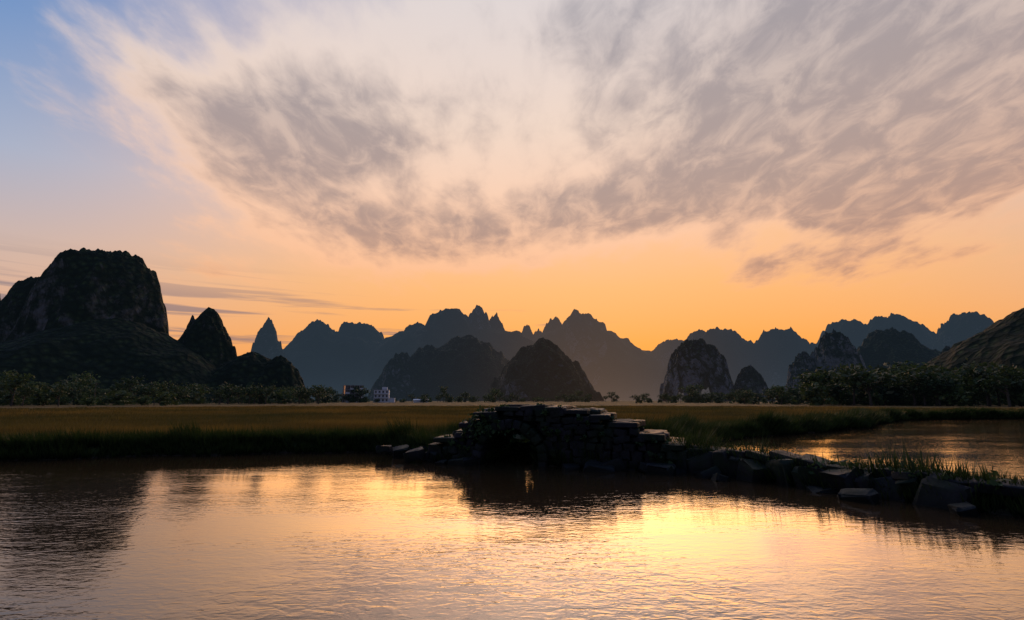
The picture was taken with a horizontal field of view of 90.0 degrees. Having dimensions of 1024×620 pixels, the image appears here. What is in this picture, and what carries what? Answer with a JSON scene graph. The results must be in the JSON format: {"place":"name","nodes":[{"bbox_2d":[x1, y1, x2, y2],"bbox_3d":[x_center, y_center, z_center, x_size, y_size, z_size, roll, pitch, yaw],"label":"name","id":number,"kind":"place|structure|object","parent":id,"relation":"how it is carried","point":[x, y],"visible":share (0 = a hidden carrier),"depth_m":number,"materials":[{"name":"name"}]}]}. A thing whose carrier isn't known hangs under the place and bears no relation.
{"place":"outdoors","nodes":[
{"label":"outdoors","id":0,"kind":"place"},
{"bbox_2d":[0,276,38,341],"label":"hill shoulder","id":1,"kind":"object","parent":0,"point":[12,301],"visible":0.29,"depth_m":382.65},
{"bbox_2d":[5,247,168,340],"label":"mountain","id":2,"kind":"structure","parent":0,"point":[71,287],"depth_m":383.71,"materials":[{"name":"grey stone"}]},
{"bbox_2d":[0,317,223,402],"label":"hill","id":3,"kind":"structure","parent":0,"point":[108,351],"depth_m":341.94,"materials":[{"name":"plant"}]},
{"bbox_2d":[186,315,195,328],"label":"mountain","id":4,"kind":"structure","parent":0,"point":[191,322],"depth_m":404.10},
{"bbox_2d":[178,307,236,367],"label":"hill","id":5,"kind":"structure","parent":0,"point":[206,336],"depth_m":401.71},
{"bbox_2d":[207,351,313,402],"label":"hill spur","id":6,"kind":"structure","parent":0,"point":[245,370],"depth_m":370.95,"materials":[{"name":"plant"}]},
{"bbox_2d":[264,355,309,402],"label":"hill","id":7,"kind":"structure","parent":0,"point":[282,370],"depth_m":380.89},
{"bbox_2d":[283,319,341,379],"bbox_3d":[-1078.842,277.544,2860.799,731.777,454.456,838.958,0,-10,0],"label":"mountain","id":8,"kind":"structure","parent":0,"point":[313,336],"depth_m":2723.93,"materials":[{"name":"grey stone"}]},
{"bbox_2d":[283,335,380,399],"bbox_3d":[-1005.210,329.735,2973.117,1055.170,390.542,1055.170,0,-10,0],"label":"mountain","id":9,"kind":"structure","parent":0,"point":[317,368],"depth_m":2604.95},
{"bbox_2d":[334,322,357,337],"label":"mountain","id":10,"kind":"structure","parent":0,"point":[347,327],"depth_m":2910.83,"materials":[{"name":"grey stone"}]},
{"bbox_2d":[340,322,384,368],"bbox_3d":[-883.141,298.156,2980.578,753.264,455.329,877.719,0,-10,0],"label":"mountain","id":11,"kind":"structure","parent":0,"point":[369,332],"depth_m":2919.18,"materials":[{"name":"grey stone"}]},
{"bbox_2d":[373,387,394,401],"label":"white house","id":12,"kind":"structure","parent":0,"point":[383,395],"depth_m":388.62,"materials":[{"name":"paint"}]},
{"bbox_2d":[404,322,424,336],"bbox_3d":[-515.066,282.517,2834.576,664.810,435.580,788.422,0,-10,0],"label":"mountain","id":13,"kind":"structure","parent":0,"point":[416,326],"depth_m":2815.52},
{"bbox_2d":[366,308,480,395],"bbox_3d":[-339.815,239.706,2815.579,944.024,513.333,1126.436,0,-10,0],"label":"mountain","id":14,"kind":"structure","parent":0,"point":[443,327],"depth_m":2659.07,"materials":[{"name":"grey stone"}]},
{"bbox_2d":[353,326,534,396],"bbox_3d":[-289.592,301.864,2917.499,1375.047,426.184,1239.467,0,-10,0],"label":"mountain","id":15,"kind":"structure","parent":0,"point":[368,371],"depth_m":2611.07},
{"bbox_2d":[468,305,497,330],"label":"mountain","id":16,"kind":"structure","parent":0,"point":[478,318],"depth_m":2779.28,"materials":[{"name":"grey stone"}]},
{"bbox_2d":[489,312,504,330],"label":"mountain","id":17,"kind":"structure","parent":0,"point":[494,321],"depth_m":2818.68,"materials":[{"name":"stone"}]},
{"bbox_2d":[0,418,1023,619],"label":"water","id":18,"kind":"structure","parent":0,"point":[347,536],"depth_m":8.45,"materials":[{"name":"brown liquid"}]},
{"bbox_2d":[0,400,1023,517],"bbox_3d":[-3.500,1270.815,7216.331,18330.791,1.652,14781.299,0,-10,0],"label":"ground","id":19,"kind":"structure","parent":0,"point":[610,403],"depth_m":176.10,"materials":[{"name":"green plant"}]},
{"bbox_2d":[0,380,11,395],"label":"tree","id":20,"kind":"object","parent":19,"relation":"on","point":[4,387],"visible":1,"depth_m":151.13,"materials":[{"name":"green plant"}]},
{"bbox_2d":[0,392,29,405],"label":"shrub","id":21,"kind":"object","parent":19,"relation":"on","point":[8,398],"visible":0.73,"depth_m":165.38,"materials":[{"name":"green plant"}]},
{"bbox_2d":[0,369,35,405],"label":"tree","id":22,"kind":"object","parent":19,"relation":"on","point":[18,379],"visible":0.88,"depth_m":157.52,"materials":[{"name":"green plant"}]},
{"bbox_2d":[12,384,38,405],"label":"tree","id":23,"kind":"object","parent":19,"relation":"on","point":[25,396],"visible":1,"depth_m":151.04,"materials":[{"name":"green plant"}]},
{"bbox_2d":[7,383,44,402],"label":"tree","id":24,"kind":"object","parent":19,"relation":"on","point":[29,385],"visible":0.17,"depth_m":182.25,"materials":[{"name":"green plant"}]},
{"bbox_2d":[23,384,60,405],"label":"shrub","id":25,"kind":"object","parent":19,"relation":"on","point":[41,399],"visible":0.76,"depth_m":160.79,"materials":[{"name":"green plant"}]},
{"bbox_2d":[29,382,58,395],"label":"tree","id":26,"kind":"object","parent":19,"relation":"on","point":[50,386],"visible":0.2,"depth_m":190.32,"materials":[{"name":"green plant"}]},
{"bbox_2d":[49,394,70,404],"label":"shrub","id":27,"kind":"object","parent":19,"relation":"on","point":[63,400],"visible":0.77,"depth_m":187.23,"materials":[{"name":"green plant"}]},
{"bbox_2d":[47,382,73,405],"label":"tree","id":28,"kind":"object","parent":19,"relation":"on","point":[54,393],"visible":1,"depth_m":148.93,"materials":[{"name":"green plant"}]},
{"bbox_2d":[62,385,91,404],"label":"tree","id":29,"kind":"object","parent":19,"relation":"on","point":[83,389],"visible":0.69,"depth_m":196.18,"materials":[{"name":"green plant"}]},
{"bbox_2d":[70,395,85,404],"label":"shrub","id":30,"kind":"object","parent":19,"relation":"on","point":[76,402],"visible":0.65,"depth_m":186.45,"materials":[{"name":"green plant"}]},
{"bbox_2d":[67,371,100,398],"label":"tree","id":31,"kind":"object","parent":19,"relation":"on","point":[74,376],"visible":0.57,"depth_m":238.63,"materials":[{"name":"green plant"}]},
{"bbox_2d":[68,377,99,391],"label":"tree","id":32,"kind":"object","parent":19,"relation":"on","point":[85,383],"visible":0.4,"depth_m":214.69,"materials":[{"name":"green plant"}]},
{"bbox_2d":[75,396,100,405],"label":"shrub","id":33,"kind":"object","parent":19,"relation":"on","point":[89,401],"visible":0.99,"depth_m":154.65,"materials":[{"name":"green plant"}]},
{"bbox_2d":[95,397,109,404],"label":"shrub","id":34,"kind":"object","parent":19,"relation":"on","point":[102,400],"visible":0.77,"depth_m":178.60,"materials":[{"name":"green plant"}]},
{"bbox_2d":[100,390,134,404],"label":"shrub","id":35,"kind":"object","parent":19,"relation":"on","point":[122,397],"visible":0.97,"depth_m":178.47,"materials":[{"name":"green plant"}]},
{"bbox_2d":[110,380,136,392],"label":"tree","id":36,"kind":"object","parent":19,"relation":"on","point":[123,387],"visible":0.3,"depth_m":243.13,"materials":[{"name":"green plant"}]},
{"bbox_2d":[113,375,149,397],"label":"tree","id":37,"kind":"object","parent":19,"relation":"on","point":[130,383],"visible":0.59,"depth_m":221.14,"materials":[{"name":"green plant"}]},
{"bbox_2d":[128,395,154,405],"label":"shrub","id":38,"kind":"object","parent":19,"relation":"on","point":[144,400],"visible":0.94,"depth_m":169.79,"materials":[{"name":"green plant"}]},
{"bbox_2d":[132,380,160,404],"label":"tree","id":39,"kind":"object","parent":19,"relation":"on","point":[141,391],"visible":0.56,"depth_m":210.28,"materials":[{"name":"green plant"}]},
{"bbox_2d":[149,387,160,404],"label":"tree","id":40,"kind":"object","parent":19,"relation":"on","point":[153,389],"visible":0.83,"depth_m":178.07,"materials":[{"name":"green plant"}]},
{"bbox_2d":[153,381,170,404],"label":"tree","id":41,"kind":"object","parent":19,"relation":"on","point":[158,385],"visible":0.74,"depth_m":202.52,"materials":[{"name":"green plant"}]},
{"bbox_2d":[149,391,180,405],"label":"shrub","id":42,"kind":"object","parent":19,"relation":"on","point":[165,400],"visible":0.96,"depth_m":164.45,"materials":[{"name":"green plant"}]},
{"bbox_2d":[169,380,195,399],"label":"tree","id":43,"kind":"object","parent":19,"relation":"on","point":[172,387],"visible":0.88,"depth_m":216.22,"materials":[{"name":"green plant"}]},
{"bbox_2d":[171,388,209,403],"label":"shrub","id":44,"kind":"object","parent":19,"relation":"on","point":[189,398],"visible":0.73,"depth_m":228.80,"materials":[{"name":"green plant"}]},
{"bbox_2d":[187,384,210,395],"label":"tree","id":45,"kind":"object","parent":19,"relation":"on","point":[203,388],"visible":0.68,"depth_m":249.29,"materials":[{"name":"green plant"}]},
{"bbox_2d":[213,389,226,403],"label":"tree","id":46,"kind":"object","parent":19,"relation":"on","point":[218,394],"visible":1,"depth_m":217.74,"materials":[{"name":"green plant"}]},
{"bbox_2d":[216,382,244,403],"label":"tree","id":47,"kind":"object","parent":19,"relation":"on","point":[224,387],"visible":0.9,"depth_m":226.03,"materials":[{"name":"green plant"}]},
{"bbox_2d":[239,382,256,403],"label":"tree","id":48,"kind":"object","parent":19,"relation":"on","point":[246,393],"visible":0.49,"depth_m":231.92,"materials":[{"name":"green plant"}]},
{"bbox_2d":[248,386,261,403],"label":"tree","id":49,"kind":"object","parent":19,"relation":"on","point":[250,393],"visible":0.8,"depth_m":227.78,"materials":[{"name":"green plant"}]},
{"bbox_2d":[251,381,278,403],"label":"tree","id":50,"kind":"object","parent":19,"relation":"on","point":[269,389],"visible":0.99,"depth_m":227.81,"materials":[{"name":"green plant"}]},
{"bbox_2d":[247,317,285,358],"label":"karst peak","id":51,"kind":"structure","parent":19,"relation":"on","point":[267,344],"depth_m":2335.04,"materials":[{"name":"grey stone"}]},
{"bbox_2d":[267,388,288,403],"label":"shrub","id":52,"kind":"object","parent":19,"relation":"on","point":[271,395],"visible":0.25,"depth_m":260.96,"materials":[{"name":"green plant"}]},
{"bbox_2d":[266,389,297,403],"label":"shrub","id":53,"kind":"object","parent":19,"relation":"on","point":[285,396],"visible":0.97,"depth_m":247.11,"materials":[{"name":"green plant"}]},
{"bbox_2d":[289,387,306,403],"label":"tree","id":54,"kind":"object","parent":19,"relation":"on","point":[298,392],"visible":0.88,"depth_m":238.45,"materials":[{"name":"green plant"}]},
{"bbox_2d":[303,385,330,403],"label":"tree","id":55,"kind":"object","parent":19,"relation":"on","point":[316,392],"visible":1,"depth_m":233.52,"materials":[{"name":"green plant"}]},
{"bbox_2d":[342,385,363,402],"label":"building","id":56,"kind":"structure","parent":19,"relation":"on","point":[347,390],"depth_m":374.19,"materials":[{"name":"paint"}]},
{"bbox_2d":[347,394,358,402],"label":"shrub","id":57,"kind":"object","parent":19,"relation":"on","point":[353,398],"visible":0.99,"depth_m":370.24,"materials":[{"name":"green plant"}]},
{"bbox_2d":[351,385,370,402],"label":"tree","id":58,"kind":"object","parent":19,"relation":"on","point":[365,392],"visible":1,"depth_m":371.56,"materials":[{"name":"green plant"}]},
{"bbox_2d":[366,352,415,400],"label":"karst hill","id":59,"kind":"structure","parent":19,"relation":"on","point":[394,376],"depth_m":1113.33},
{"bbox_2d":[407,344,466,400],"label":"hill","id":60,"kind":"structure","parent":19,"relation":"on","point":[423,378],"depth_m":1128.36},
{"bbox_2d":[428,335,508,400],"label":"karst hill","id":61,"kind":"structure","parent":19,"relation":"on","point":[472,365],"depth_m":1142.28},
{"bbox_2d":[505,431,534,450],"bbox_3d":[0.484,5.447,22.946,3.118,1.579,3.635,3,-10,-16],"label":"bush","id":62,"kind":"object","parent":19,"relation":"on","point":[518,437],"visible":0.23,"depth_m":21.84,"materials":[{"name":"green plant"}]},
{"bbox_2d":[376,404,709,475],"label":"stone arch bridge","id":63,"kind":"structure","parent":19,"relation":"on","point":[622,437],"depth_m":18.05,"materials":[{"name":"grey stone"}]},
{"bbox_2d":[482,337,603,400],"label":"karst hill","id":64,"kind":"structure","parent":19,"relation":"on","point":[544,368],"depth_m":829.09,"materials":[{"name":"grey stone"}]},
{"bbox_2d":[678,383,703,394],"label":"tree","id":65,"kind":"object","parent":19,"relation":"on","point":[690,389],"visible":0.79,"depth_m":362.34,"materials":[{"name":"green plant"}]},
{"bbox_2d":[659,338,733,400],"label":"karst hill","id":66,"kind":"structure","parent":19,"relation":"on","point":[700,361],"depth_m":719.44,"materials":[{"name":"grey stone"}]},
{"bbox_2d":[712,396,728,402],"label":"shrub","id":67,"kind":"object","parent":19,"relation":"on","point":[718,399],"visible":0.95,"depth_m":296.09,"materials":[{"name":"green plant"}]},
{"bbox_2d":[729,393,749,403],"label":"shrub","id":68,"kind":"object","parent":19,"relation":"on","point":[740,400],"visible":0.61,"depth_m":246.08,"materials":[{"name":"green plant"}]},
{"bbox_2d":[737,391,749,403],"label":"tree","id":69,"kind":"object","parent":19,"relation":"on","point":[741,395],"visible":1,"depth_m":234.71,"materials":[{"name":"green plant"}]},
{"bbox_2d":[746,397,758,403],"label":"shrub","id":70,"kind":"object","parent":19,"relation":"on","point":[754,400],"visible":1,"depth_m":215.92,"materials":[{"name":"green plant"}]},
{"bbox_2d":[730,364,775,400],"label":"karst hill","id":71,"kind":"structure","parent":19,"relation":"on","point":[750,377],"depth_m":705.51,"materials":[{"name":"grey stone"}]},
{"bbox_2d":[761,387,788,403],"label":"tree","id":72,"kind":"object","parent":19,"relation":"on","point":[771,393],"visible":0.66,"depth_m":221.53,"materials":[{"name":"green plant"}]},
{"bbox_2d":[770,394,789,403],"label":"shrub","id":73,"kind":"object","parent":19,"relation":"on","point":[783,401],"visible":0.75,"depth_m":222.73,"materials":[{"name":"green plant"}]},
{"bbox_2d":[774,385,787,404],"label":"tree","id":74,"kind":"object","parent":19,"relation":"on","point":[782,390],"visible":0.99,"depth_m":206.92,"materials":[{"name":"green plant"}]},
{"bbox_2d":[786,395,808,404],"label":"shrub","id":75,"kind":"object","parent":19,"relation":"on","point":[793,402],"visible":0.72,"depth_m":210.09,"materials":[{"name":"green plant"}]},
{"bbox_2d":[785,351,818,391],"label":"hill","id":76,"kind":"structure","parent":19,"relation":"on","point":[804,360],"depth_m":727.08,"materials":[{"name":"grey stone"}]},
{"bbox_2d":[792,381,838,405],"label":"shrub","id":77,"kind":"object","parent":19,"relation":"on","point":[814,397],"visible":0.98,"depth_m":168.73,"materials":[{"name":"green plant"}]},
{"bbox_2d":[792,366,840,390],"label":"tree","id":78,"kind":"object","parent":19,"relation":"on","point":[825,372],"visible":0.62,"depth_m":178.89,"materials":[{"name":"green plant"}]},
{"bbox_2d":[805,373,828,404],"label":"tree","id":79,"kind":"object","parent":19,"relation":"on","point":[823,379],"visible":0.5,"depth_m":176.60,"materials":[{"name":"green plant"}]},
{"bbox_2d":[810,329,867,375],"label":"karst hill","id":80,"kind":"structure","parent":19,"relation":"on","point":[834,348],"depth_m":708.92,"materials":[{"name":"grey stone"}]},
{"bbox_2d":[825,381,866,404],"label":"shrub","id":81,"kind":"object","parent":19,"relation":"on","point":[858,394],"visible":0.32,"depth_m":180.37,"materials":[{"name":"green plant"}]},
{"bbox_2d":[675,444,1023,516],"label":"stone causeway","id":82,"kind":"structure","parent":19,"relation":"on","point":[868,493],"depth_m":12.67,"materials":[{"name":"grey stone"}]},
{"bbox_2d":[444,403,1010,489],"bbox_3d":[5.121,3.989,16.227,16.636,2.055,4.081,-7,-12,35],"label":"bridge creeper","id":83,"kind":"object","parent":82,"relation":"on","point":[480,429],"visible":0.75,"depth_m":17.78,"materials":[{"name":"green plant"}]},
{"bbox_2d":[836,363,864,405],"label":"tree","id":84,"kind":"object","parent":19,"relation":"on","point":[854,387],"visible":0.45,"depth_m":174.38,"materials":[{"name":"green plant"}]},
{"bbox_2d":[836,365,902,405],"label":"tree","id":85,"kind":"object","parent":19,"relation":"on","point":[860,376],"visible":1,"depth_m":166.27,"materials":[{"name":"green plant"}]},
{"bbox_2d":[861,388,888,404],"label":"shrub","id":86,"kind":"object","parent":19,"relation":"on","point":[874,396],"visible":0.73,"depth_m":172.87,"materials":[{"name":"green plant"}]},
{"bbox_2d":[868,369,912,405],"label":"tree","id":87,"kind":"object","parent":19,"relation":"on","point":[903,401],"visible":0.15,"depth_m":180.77,"materials":[{"name":"green plant"}]},
{"bbox_2d":[865,360,915,373],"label":"tree","id":88,"kind":"object","parent":19,"relation":"on","point":[889,368],"visible":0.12,"depth_m":210.44,"materials":[{"name":"green plant"}]},
{"bbox_2d":[857,327,940,373],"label":"karst hill","id":89,"kind":"structure","parent":19,"relation":"on","point":[880,348],"depth_m":811.81,"materials":[{"name":"grey stone"}]},
{"bbox_2d":[887,364,941,405],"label":"tree","id":90,"kind":"object","parent":19,"relation":"on","point":[915,372],"visible":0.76,"depth_m":167.02,"materials":[{"name":"green plant"}]},
{"bbox_2d":[890,361,948,376],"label":"tree","id":91,"kind":"object","parent":19,"relation":"on","point":[906,367],"visible":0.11,"depth_m":202.54,"materials":[{"name":"green plant"}]},
{"bbox_2d":[897,363,961,405],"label":"tree","id":92,"kind":"object","parent":19,"relation":"on","point":[941,369],"visible":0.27,"depth_m":170.65,"materials":[{"name":"green plant"}]},
{"bbox_2d":[934,387,977,405],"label":"shrub","id":93,"kind":"object","parent":19,"relation":"on","point":[962,399],"visible":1,"depth_m":152.40,"materials":[{"name":"green plant"}]},
{"bbox_2d":[966,377,1004,406],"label":"tree","id":94,"kind":"object","parent":19,"relation":"on","point":[981,393],"visible":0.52,"depth_m":148.38,"materials":[{"name":"green plant"}]},
{"bbox_2d":[953,358,1023,405],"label":"tree","id":95,"kind":"object","parent":19,"relation":"on","point":[971,370],"visible":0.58,"depth_m":152.65,"materials":[{"name":"green plant"}]},
{"bbox_2d":[966,365,1013,405],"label":"tree","id":96,"kind":"object","parent":19,"relation":"on","point":[986,374],"visible":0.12,"depth_m":151.36,"materials":[{"name":"green plant"}]},
{"bbox_2d":[978,362,1023,406],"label":"tree","id":97,"kind":"object","parent":19,"relation":"on","point":[1003,380],"visible":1,"depth_m":142.31,"materials":[{"name":"green plant"}]},
{"bbox_2d":[1000,380,1023,406],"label":"tree","id":98,"kind":"object","parent":19,"relation":"on","point":[1019,388],"visible":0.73,"depth_m":143.64,"materials":[{"name":"green plant"}]},
{"bbox_2d":[0,0,1023,355],"label":"sky","id":99,"kind":"structure","parent":0,"point":[658,171],"materials":[{"name":"orange"}]},
{"bbox_2d":[522,325,532,339],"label":"peak","id":100,"kind":"structure","parent":0,"point":[527,332],"depth_m":3411.83,"materials":[{"name":"stone"}]},
{"bbox_2d":[542,317,561,333],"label":"peak","id":101,"kind":"structure","parent":0,"point":[553,324],"depth_m":3374.25,"materials":[{"name":"stone"}]},
{"bbox_2d":[532,327,665,399],"bbox_3d":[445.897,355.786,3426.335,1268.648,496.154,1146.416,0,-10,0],"label":"mountain","id":102,"kind":"structure","parent":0,"point":[629,368],"depth_m":3003.57,"materials":[{"name":"grey stone"}]},
{"bbox_2d":[561,309,640,399],"bbox_3d":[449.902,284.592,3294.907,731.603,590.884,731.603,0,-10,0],"label":"peak","id":103,"kind":"structure","parent":0,"point":[586,344],"depth_m":3096.32,"materials":[{"name":"grey stone"}]},
{"bbox_2d":[640,338,682,395],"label":"peak","id":104,"kind":"structure","parent":0,"point":[663,351],"depth_m":3383.36,"materials":[{"name":"grey stone"}]},
{"bbox_2d":[659,327,765,399],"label":"peak","id":105,"kind":"structure","parent":0,"point":[736,349],"depth_m":2665.53,"materials":[{"name":"grey stone"}]},
{"bbox_2d":[751,327,810,398],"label":"peak","id":106,"kind":"structure","parent":0,"point":[780,350],"depth_m":2589.02,"materials":[{"name":"grey stone"}]},
{"bbox_2d":[785,338,815,388],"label":"mountain","id":107,"kind":"structure","parent":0,"point":[811,346],"depth_m":2641.08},
{"bbox_2d":[814,319,869,348],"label":"peak","id":108,"kind":"structure","parent":0,"point":[854,331],"depth_m":2643.00,"materials":[{"name":"grey stone"}]},
{"bbox_2d":[861,313,935,346],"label":"peak","id":109,"kind":"structure","parent":0,"point":[923,334],"depth_m":2527.39,"materials":[{"name":"grey stone"}]},
{"bbox_2d":[935,323,944,341],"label":"mountain","id":110,"kind":"structure","parent":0,"point":[939,331],"depth_m":2338.60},
{"bbox_2d":[926,311,993,350],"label":"peak","id":111,"kind":"structure","parent":0,"point":[963,326],"depth_m":2241.80,"materials":[{"name":"grey stone"}]},
{"bbox_2d":[924,308,1023,377],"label":"hill","id":112,"kind":"structure","parent":0,"point":[1000,341],"depth_m":284.30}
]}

